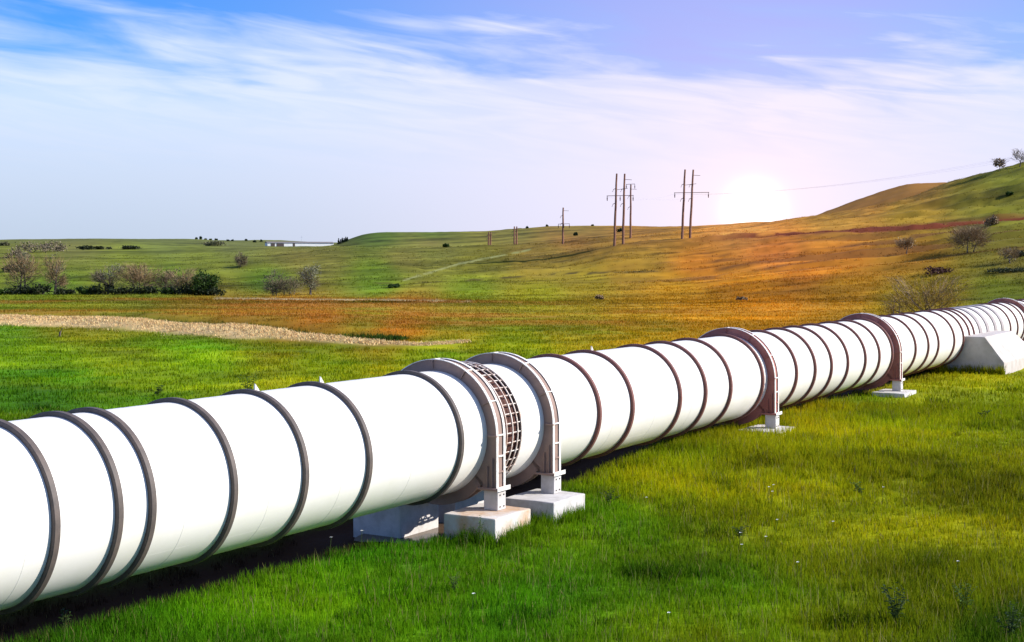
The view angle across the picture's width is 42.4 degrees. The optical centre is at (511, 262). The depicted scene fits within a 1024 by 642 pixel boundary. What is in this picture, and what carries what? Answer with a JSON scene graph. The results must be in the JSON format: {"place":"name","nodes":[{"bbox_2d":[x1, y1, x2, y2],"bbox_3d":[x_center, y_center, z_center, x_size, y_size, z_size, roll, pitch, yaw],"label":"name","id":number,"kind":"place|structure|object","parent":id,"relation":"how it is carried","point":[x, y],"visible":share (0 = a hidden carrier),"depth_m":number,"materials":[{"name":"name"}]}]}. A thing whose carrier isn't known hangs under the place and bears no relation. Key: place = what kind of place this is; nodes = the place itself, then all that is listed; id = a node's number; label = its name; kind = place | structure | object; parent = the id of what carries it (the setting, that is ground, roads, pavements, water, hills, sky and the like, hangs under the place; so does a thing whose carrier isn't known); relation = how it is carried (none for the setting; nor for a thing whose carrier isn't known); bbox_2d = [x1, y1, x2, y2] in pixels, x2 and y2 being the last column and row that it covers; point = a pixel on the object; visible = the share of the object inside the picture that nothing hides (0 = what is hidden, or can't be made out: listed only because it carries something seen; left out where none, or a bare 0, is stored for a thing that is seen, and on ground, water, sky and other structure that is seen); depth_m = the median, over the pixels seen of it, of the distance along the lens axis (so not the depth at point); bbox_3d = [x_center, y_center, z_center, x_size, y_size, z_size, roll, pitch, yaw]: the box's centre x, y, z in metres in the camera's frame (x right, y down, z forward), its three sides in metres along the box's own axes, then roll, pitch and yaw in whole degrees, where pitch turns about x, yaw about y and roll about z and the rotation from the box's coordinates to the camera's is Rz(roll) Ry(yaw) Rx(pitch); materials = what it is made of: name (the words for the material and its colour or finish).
{"place":"outdoors","nodes":[
{"label":"outdoors","id":0,"kind":"place"},
{"bbox_2d":[0,162,1023,641],"bbox_3d":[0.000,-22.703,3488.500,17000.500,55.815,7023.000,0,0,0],"label":"ground","id":1,"kind":"structure","parent":0,"point":[724,244],"depth_m":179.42,"materials":[{"name":"green plant"}]},
{"bbox_2d":[0,242,9,245],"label":"bush","id":2,"kind":"object","parent":1,"relation":"on","point":[4,244],"visible":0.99,"depth_m":598.26,"materials":[{"name":"green plant"}]},
{"bbox_2d":[0,288,17,294],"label":"scrub bush","id":3,"kind":"object","parent":1,"relation":"on","point":[2,291],"visible":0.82,"depth_m":189.78,"materials":[{"name":"green plant"}]},
{"bbox_2d":[3,248,30,257],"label":"bush","id":4,"kind":"object","parent":1,"relation":"on","point":[13,252],"visible":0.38,"depth_m":401.00,"materials":[{"name":"grey plant"}]},
{"bbox_2d":[4,285,32,294],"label":"scrub bush","id":5,"kind":"object","parent":1,"relation":"on","point":[22,290],"visible":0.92,"depth_m":189.51,"materials":[{"name":"green plant"}]},
{"bbox_2d":[1,250,42,287],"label":"bare tree","id":6,"kind":"object","parent":1,"relation":"on","point":[21,268],"visible":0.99,"depth_m":192.50,"materials":[{"name":"brown plant"}]},
{"bbox_2d":[15,253,30,264],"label":"bush","id":7,"kind":"object","parent":1,"relation":"on","point":[21,255],"visible":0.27,"depth_m":336.20,"materials":[{"name":"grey plant"}]},
{"bbox_2d":[11,241,60,252],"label":"bush","id":8,"kind":"object","parent":1,"relation":"on","point":[29,246],"visible":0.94,"depth_m":469.18,"materials":[{"name":"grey plant"}]},
{"bbox_2d":[29,283,51,294],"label":"scrub bush","id":9,"kind":"object","parent":1,"relation":"on","point":[39,289],"visible":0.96,"depth_m":189.99,"materials":[{"name":"green plant"}]},
{"bbox_2d":[38,250,70,294],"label":"bare tree","id":10,"kind":"object","parent":1,"relation":"on","point":[54,273],"visible":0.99,"depth_m":191.68,"materials":[{"name":"brown plant"}]},
{"bbox_2d":[40,239,69,251],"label":"bush","id":11,"kind":"object","parent":1,"relation":"on","point":[57,246],"visible":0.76,"depth_m":481.69,"materials":[{"name":"grey plant"}]},
{"bbox_2d":[52,286,76,294],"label":"scrub bush","id":12,"kind":"object","parent":1,"relation":"on","point":[61,291],"visible":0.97,"depth_m":190.01,"materials":[{"name":"green plant"}]},
{"bbox_2d":[58,607,72,629],"bbox_3d":[-5.566,4.485,16.455,0.224,0.354,0.182,0,0,0],"label":"weed","id":13,"kind":"object","parent":1,"relation":"on","point":[62,619],"visible":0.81,"depth_m":16.45,"materials":[{"name":"green plant"}]},
{"bbox_2d":[74,285,92,294],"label":"scrub bush","id":14,"kind":"object","parent":1,"relation":"on","point":[82,290],"visible":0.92,"depth_m":189.51,"materials":[{"name":"green plant"}]},
{"bbox_2d":[75,245,96,249],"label":"bush","id":15,"kind":"object","parent":1,"relation":"on","point":[82,247],"visible":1,"depth_m":498.20,"materials":[{"name":"green plant"}]},
{"bbox_2d":[86,283,117,294],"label":"scrub bush","id":16,"kind":"object","parent":1,"relation":"on","point":[94,290],"visible":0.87,"depth_m":189.70,"materials":[{"name":"green plant"}]},
{"bbox_2d":[95,246,111,248],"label":"bush","id":17,"kind":"object","parent":1,"relation":"on","point":[99,247],"visible":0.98,"depth_m":505.54,"materials":[{"name":"green plant"}]},
{"bbox_2d":[88,262,126,293],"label":"leafing tree","id":18,"kind":"object","parent":1,"relation":"on","point":[100,278],"visible":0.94,"depth_m":192.49,"materials":[{"name":"grey plant"}]},
{"bbox_2d":[108,287,131,294],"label":"scrub bush","id":19,"kind":"object","parent":1,"relation":"on","point":[120,290],"visible":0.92,"depth_m":189.64,"materials":[{"name":"green plant"}]},
{"bbox_2d":[118,245,141,249],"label":"bush","id":20,"kind":"object","parent":1,"relation":"on","point":[130,247],"visible":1,"depth_m":503.57,"materials":[{"name":"green plant"}]},
{"bbox_2d":[110,261,168,293],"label":"bare tree","id":21,"kind":"object","parent":1,"relation":"on","point":[137,275],"visible":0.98,"depth_m":191.50,"materials":[{"name":"brown plant"}]},
{"bbox_2d":[130,285,157,294],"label":"scrub bush","id":22,"kind":"object","parent":1,"relation":"on","point":[147,290],"visible":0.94,"depth_m":189.56,"materials":[{"name":"green plant"}]},
{"bbox_2d":[150,385,164,394],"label":"weed","id":23,"kind":"object","parent":1,"relation":"on","point":[160,389],"visible":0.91,"depth_m":45.30,"materials":[{"name":"green plant"}]},
{"bbox_2d":[152,267,175,288],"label":"bare tree","id":24,"kind":"object","parent":1,"relation":"on","point":[165,281],"visible":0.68,"depth_m":193.67,"materials":[{"name":"brown plant"}]},
{"bbox_2d":[157,286,176,294],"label":"scrub bush","id":25,"kind":"object","parent":1,"relation":"on","point":[163,291],"visible":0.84,"depth_m":189.60,"materials":[{"name":"green plant"}]},
{"bbox_2d":[157,267,198,294],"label":"bare tree","id":26,"kind":"object","parent":1,"relation":"on","point":[181,278],"visible":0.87,"depth_m":191.51,"materials":[{"name":"brown plant"}]},
{"bbox_2d":[163,281,193,294],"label":"scrub bush","id":27,"kind":"object","parent":1,"relation":"on","point":[179,291],"visible":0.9,"depth_m":190.04,"materials":[{"name":"green plant"}]},
{"bbox_2d":[188,285,205,294],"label":"scrub bush","id":28,"kind":"object","parent":1,"relation":"on","point":[197,292],"visible":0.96,"depth_m":189.72,"materials":[{"name":"green plant"}]},
{"bbox_2d":[187,268,222,293],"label":"leafy tree","id":29,"kind":"object","parent":1,"relation":"on","point":[205,281],"visible":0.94,"depth_m":190.15,"materials":[{"name":"green plant"}]},
{"bbox_2d":[11,312,406,340],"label":"ditch growth","id":30,"kind":"object","parent":1,"relation":"on","point":[381,336],"visible":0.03,"depth_m":80.93,"materials":[{"name":"green plant"}]},
{"bbox_2d":[200,286,226,295],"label":"scrub bush","id":31,"kind":"object","parent":1,"relation":"on","point":[213,291],"visible":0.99,"depth_m":189.54,"materials":[{"name":"green plant"}]},
{"bbox_2d":[202,240,227,245],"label":"bush","id":32,"kind":"object","parent":1,"relation":"on","point":[214,243],"visible":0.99,"depth_m":638.57,"materials":[{"name":"green plant"}]},
{"bbox_2d":[0,313,471,345],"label":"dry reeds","id":33,"kind":"object","parent":1,"relation":"on","point":[288,333],"visible":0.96,"depth_m":84.52,"materials":[{"name":"plant"}]},
{"bbox_2d":[233,252,248,267],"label":"bare tree","id":34,"kind":"object","parent":1,"relation":"on","point":[241,261],"visible":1,"depth_m":305.63,"materials":[{"name":"brown plant"}]},
{"bbox_2d":[238,371,259,388],"bbox_3d":[-9.099,4.159,45.428,0.920,0.850,0.675,0,0,-21],"label":"weed","id":35,"kind":"object","parent":1,"relation":"on","point":[246,386],"visible":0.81,"depth_m":45.33,"materials":[{"name":"green plant"}]},
{"bbox_2d":[257,269,292,294],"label":"leafing tree","id":36,"kind":"object","parent":1,"relation":"on","point":[272,284],"visible":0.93,"depth_m":188.79,"materials":[{"name":"grey plant"}]},
{"bbox_2d":[270,276,304,294],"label":"leafing tree","id":37,"kind":"object","parent":1,"relation":"on","point":[290,286],"visible":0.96,"depth_m":188.78,"materials":[{"name":"grey plant"}]},
{"bbox_2d":[265,241,333,245],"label":"farm shed","id":38,"kind":"structure","parent":1,"relation":"on","point":[270,243],"depth_m":929.42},
{"bbox_2d":[295,262,321,294],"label":"blossoming tree","id":39,"kind":"object","parent":1,"relation":"on","point":[309,278],"visible":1,"depth_m":185.46,"materials":[{"name":"grey plant"}]},
{"bbox_2d":[388,283,400,287],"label":"bush","id":40,"kind":"object","parent":1,"relation":"on","point":[397,285],"visible":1,"depth_m":195.26,"materials":[{"name":"green plant"}]},
{"bbox_2d":[353,503,437,537],"bbox_3d":[-2.071,4.665,23.603,1.050,0.880,1.166,0,0,32],"label":"concrete footing","id":41,"kind":"object","parent":1,"relation":"on","point":[402,521],"visible":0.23,"depth_m":23.14,"materials":[{"name":"grey concrete"}]},
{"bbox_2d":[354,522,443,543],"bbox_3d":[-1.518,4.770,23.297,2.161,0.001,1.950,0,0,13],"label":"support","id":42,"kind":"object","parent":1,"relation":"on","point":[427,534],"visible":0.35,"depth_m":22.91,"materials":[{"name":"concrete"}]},
{"bbox_2d":[447,571,460,590],"bbox_3d":[-0.792,4.457,18.328,0.177,0.334,0.163,0,0,-33],"label":"weed","id":43,"kind":"object","parent":1,"relation":"on","point":[453,586],"visible":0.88,"depth_m":18.33,"materials":[{"name":"green plant"}]},
{"bbox_2d":[438,490,483,522],"bbox_3d":[-1.276,4.665,25.140,1.262,0.885,1.161,0,0,32],"label":"concrete footing","id":44,"kind":"object","parent":1,"relation":"on","point":[477,498],"visible":0.02,"depth_m":24.52,"materials":[{"name":"grey concrete"}]},
{"bbox_2d":[463,524,469,544],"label":"weed","id":45,"kind":"object","parent":1,"relation":"on","point":[465,534],"visible":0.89,"depth_m":21.54,"materials":[{"name":"green plant"}]},
{"bbox_2d":[472,515,483,543],"bbox_3d":[-0.553,4.418,21.633,0.183,0.529,0.181,0,0,-42],"label":"weed","id":46,"kind":"object","parent":1,"relation":"on","point":[479,526],"visible":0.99,"depth_m":21.63,"materials":[{"name":"green plant"}]},
{"bbox_2d":[444,503,530,545],"bbox_3d":[-0.416,4.613,22.514,1.050,0.784,1.149,0,0,32],"label":"concrete footing","id":47,"kind":"object","parent":1,"relation":"on","point":[492,520],"visible":0.55,"depth_m":22.18,"materials":[{"name":"grey concrete"}]},
{"bbox_2d":[401,358,509,510],"bbox_3d":[-1.282,2.967,23.280,2.704,2.564,0.409,0,0,32],"label":"pipe support","id":48,"kind":"object","parent":47,"relation":"on","point":[489,478],"visible":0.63,"depth_m":22.68,"materials":[{"name":"grey metal"}]},
{"bbox_2d":[0,299,1023,614],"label":"pipeline","id":49,"kind":"object","parent":48,"relation":"on","point":[92,497],"visible":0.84,"depth_m":19.57,"materials":[{"name":"white paint"}]},
{"bbox_2d":[487,232,491,244],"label":"power pole","id":50,"kind":"object","parent":1,"relation":"on","point":[490,235],"visible":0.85,"depth_m":399.84,"materials":[{"name":"brown wood"}]},
{"bbox_2d":[0,385,1023,641],"bbox_3d":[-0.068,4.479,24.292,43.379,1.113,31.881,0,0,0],"label":"meadow grass","id":51,"kind":"structure","parent":1,"relation":"on","point":[864,423],"depth_m":20.32,"materials":[{"name":"green plant"}]},
{"bbox_2d":[0,163,1023,303],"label":"hillside grass","id":52,"kind":"structure","parent":1,"relation":"on","point":[181,299],"depth_m":192.44,"materials":[{"name":"green plant"}]},
{"bbox_2d":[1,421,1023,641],"bbox_3d":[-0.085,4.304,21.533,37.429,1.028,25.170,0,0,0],"label":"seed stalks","id":53,"kind":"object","parent":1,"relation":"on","point":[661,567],"visible":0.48,"depth_m":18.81,"materials":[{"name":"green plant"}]},
{"bbox_2d":[512,226,517,243],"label":"power pole","id":54,"kind":"object","parent":1,"relation":"on","point":[516,235],"visible":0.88,"depth_m":375.00,"materials":[{"name":"brown wood"}]},
{"bbox_2d":[506,488,584,521],"bbox_3d":[0.600,4.588,23.996,1.048,0.734,1.159,0,0,32],"label":"concrete footing","id":55,"kind":"object","parent":1,"relation":"on","point":[537,500],"visible":0.42,"depth_m":23.66,"materials":[{"name":"white concrete"}]},
{"bbox_2d":[465,352,564,493],"bbox_3d":[-0.269,2.967,24.911,2.704,2.564,0.409,0,0,32],"label":"pipe support","id":56,"kind":"object","parent":55,"relation":"on","point":[545,464],"visible":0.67,"depth_m":24.31,"materials":[{"name":"grey metal"}]},
{"bbox_2d":[558,208,569,243],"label":"power pole","id":57,"kind":"object","parent":1,"relation":"on","point":[563,210],"visible":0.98,"depth_m":329.82,"materials":[{"name":"brown wood"}]},
{"bbox_2d":[595,294,603,299],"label":"bush","id":58,"kind":"object","parent":1,"relation":"on","point":[599,296],"visible":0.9,"depth_m":166.73,"materials":[{"name":"grey plant"}]},
{"bbox_2d":[599,487,620,505],"bbox_3d":[1.871,4.479,25.263,0.286,0.380,0.394,0,0,42],"label":"weed","id":59,"kind":"object","parent":1,"relation":"on","point":[609,495],"visible":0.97,"depth_m":25.23,"materials":[{"name":"green plant"}]},
{"bbox_2d":[607,173,633,245],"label":"power pole","id":60,"kind":"object","parent":1,"relation":"on","point":[623,218],"visible":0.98,"depth_m":261.92,"materials":[{"name":"brown wood"}]},
{"bbox_2d":[626,184,634,237],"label":"power pole","id":61,"kind":"object","parent":1,"relation":"on","point":[630,224],"visible":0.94,"depth_m":309.83,"materials":[{"name":"brown wood"}]},
{"bbox_2d":[674,169,708,238],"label":"power pole","id":62,"kind":"object","parent":1,"relation":"on","point":[690,219],"visible":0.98,"depth_m":267.92,"materials":[{"name":"brown wood"}]},
{"bbox_2d":[732,525,748,537],"bbox_3d":[3.853,4.555,22.299,0.280,0.237,0.299,0,0,37],"label":"weed","id":63,"kind":"object","parent":1,"relation":"on","point":[740,530],"visible":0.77,"depth_m":22.28,"materials":[{"name":"green plant"}]},
{"bbox_2d":[736,296,747,299],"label":"bush","id":64,"kind":"object","parent":1,"relation":"on","point":[740,298],"visible":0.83,"depth_m":157.25,"materials":[{"name":"grey plant"}]},
{"bbox_2d":[741,424,793,435],"bbox_3d":[6.549,4.444,33.819,1.084,0.424,1.465,0,0,32],"label":"concrete footing","id":65,"kind":"object","parent":1,"relation":"on","point":[764,429],"visible":0.21,"depth_m":33.92,"materials":[{"name":"white concrete"}]},
{"bbox_2d":[698,327,781,428],"bbox_3d":[5.698,2.967,34.508,2.704,2.564,0.409,0,0,32],"label":"pipe support","id":66,"kind":"object","parent":65,"relation":"on","point":[768,406],"visible":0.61,"depth_m":33.91,"materials":[{"name":"red metal"}]},
{"bbox_2d":[850,482,863,493],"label":"weed","id":67,"kind":"object","parent":1,"relation":"on","point":[856,485],"visible":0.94,"depth_m":25.74,"materials":[{"name":"green plant"}]},
{"bbox_2d":[872,389,915,397],"bbox_3d":[12.648,4.444,43.628,1.084,0.424,1.465,0,0,32],"label":"concrete footing","id":68,"kind":"object","parent":1,"relation":"on","point":[888,392],"visible":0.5,"depth_m":43.15,"materials":[{"name":"white concrete"}]},
{"bbox_2d":[840,313,904,391],"bbox_3d":[11.770,2.967,44.274,2.704,2.564,0.409,0,0,32],"label":"pipe support","id":69,"kind":"object","parent":68,"relation":"on","point":[894,374],"visible":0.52,"depth_m":43.68,"materials":[{"name":"red metal"}]},
{"bbox_2d":[877,287,912,314],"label":"budding tree","id":70,"kind":"object","parent":1,"relation":"on","point":[889,306],"visible":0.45,"depth_m":96.11,"materials":[{"name":"grey plant"}]},
{"bbox_2d":[881,582,909,625],"bbox_3d":[4.958,4.436,17.037,0.412,0.596,0.423,0,0,0],"label":"weed","id":71,"kind":"object","parent":1,"relation":"on","point":[894,613],"visible":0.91,"depth_m":17.05,"materials":[{"name":"green plant"}]},
{"bbox_2d":[893,235,916,253],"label":"bare tree","id":72,"kind":"object","parent":1,"relation":"on","point":[907,243],"visible":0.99,"depth_m":197.64,"materials":[{"name":"brown plant"}]},
{"bbox_2d":[880,275,983,312],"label":"budding tree","id":73,"kind":"object","parent":1,"relation":"on","point":[927,301],"visible":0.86,"depth_m":91.53,"materials":[{"name":"grey plant"}]},
{"bbox_2d":[924,266,953,274],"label":"bush","id":74,"kind":"object","parent":1,"relation":"on","point":[942,270],"visible":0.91,"depth_m":168.76,"materials":[{"name":"brown plant"}]},
{"bbox_2d":[951,582,977,611],"bbox_3d":[6.078,4.538,17.748,0.344,0.466,0.306,0,0,21],"label":"weed","id":75,"kind":"object","parent":1,"relation":"on","point":[962,598],"visible":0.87,"depth_m":17.72,"materials":[{"name":"green plant"}]},
{"bbox_2d":[940,224,1002,252],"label":"bare tree","id":76,"kind":"object","parent":1,"relation":"on","point":[974,235],"visible":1,"depth_m":188.21,"materials":[{"name":"brown plant"}]},
{"bbox_2d":[946,330,1023,373],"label":"anchor block","id":77,"kind":"structure","parent":1,"relation":"on","point":[994,348],"depth_m":51.83,"materials":[{"name":"white concrete"}]},
{"bbox_2d":[983,214,998,224],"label":"bush","id":78,"kind":"object","parent":1,"relation":"on","point":[993,220],"visible":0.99,"depth_m":234.63,"materials":[{"name":"grey plant"}]},
{"bbox_2d":[992,158,1005,170],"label":"skyline tree","id":79,"kind":"object","parent":1,"relation":"on","point":[997,161],"visible":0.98,"depth_m":354.93,"materials":[{"name":"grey plant"}]},
{"bbox_2d":[984,266,1023,272],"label":"bush","id":80,"kind":"object","parent":1,"relation":"on","point":[1005,269],"visible":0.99,"depth_m":162.55,"materials":[{"name":"green plant"}]},
{"bbox_2d":[994,601,1023,640],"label":"weed","id":81,"kind":"object","parent":1,"relation":"on","point":[1011,627],"visible":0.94,"depth_m":16.36,"materials":[{"name":"green plant"}]},
{"bbox_2d":[997,246,1023,262],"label":"bare tree","id":82,"kind":"object","parent":1,"relation":"on","point":[1009,250],"visible":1,"depth_m":171.26,"materials":[{"name":"brown plant"}]},
{"bbox_2d":[1012,148,1023,166],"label":"skyline tree","id":83,"kind":"object","parent":1,"relation":"on","point":[1016,155],"visible":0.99,"depth_m":357.49,"materials":[{"name":"grey plant"}]},
{"bbox_2d":[0,0,1023,241],"label":"sky","id":84,"kind":"structure","parent":0,"point":[288,120],"materials":[{"name":"blue"}]},
{"bbox_2d":[453,362,1006,549],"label":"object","id":85,"kind":"structure","parent":0,"point":[516,533],"depth_m":23.13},
{"bbox_3d":[24.571,4.446,62.734,1.066,0.421,1.612,0,0,32],"label":"concrete footing","id":86,"kind":"object","parent":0,"visible":0},
{"bbox_2d":[988,298,1023,340],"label":"pipe support","id":87,"kind":"object","parent":86,"relation":"on","point":[1016,303],"visible":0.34,"depth_m":63.10,"materials":[{"name":"red metal"}]}
]}

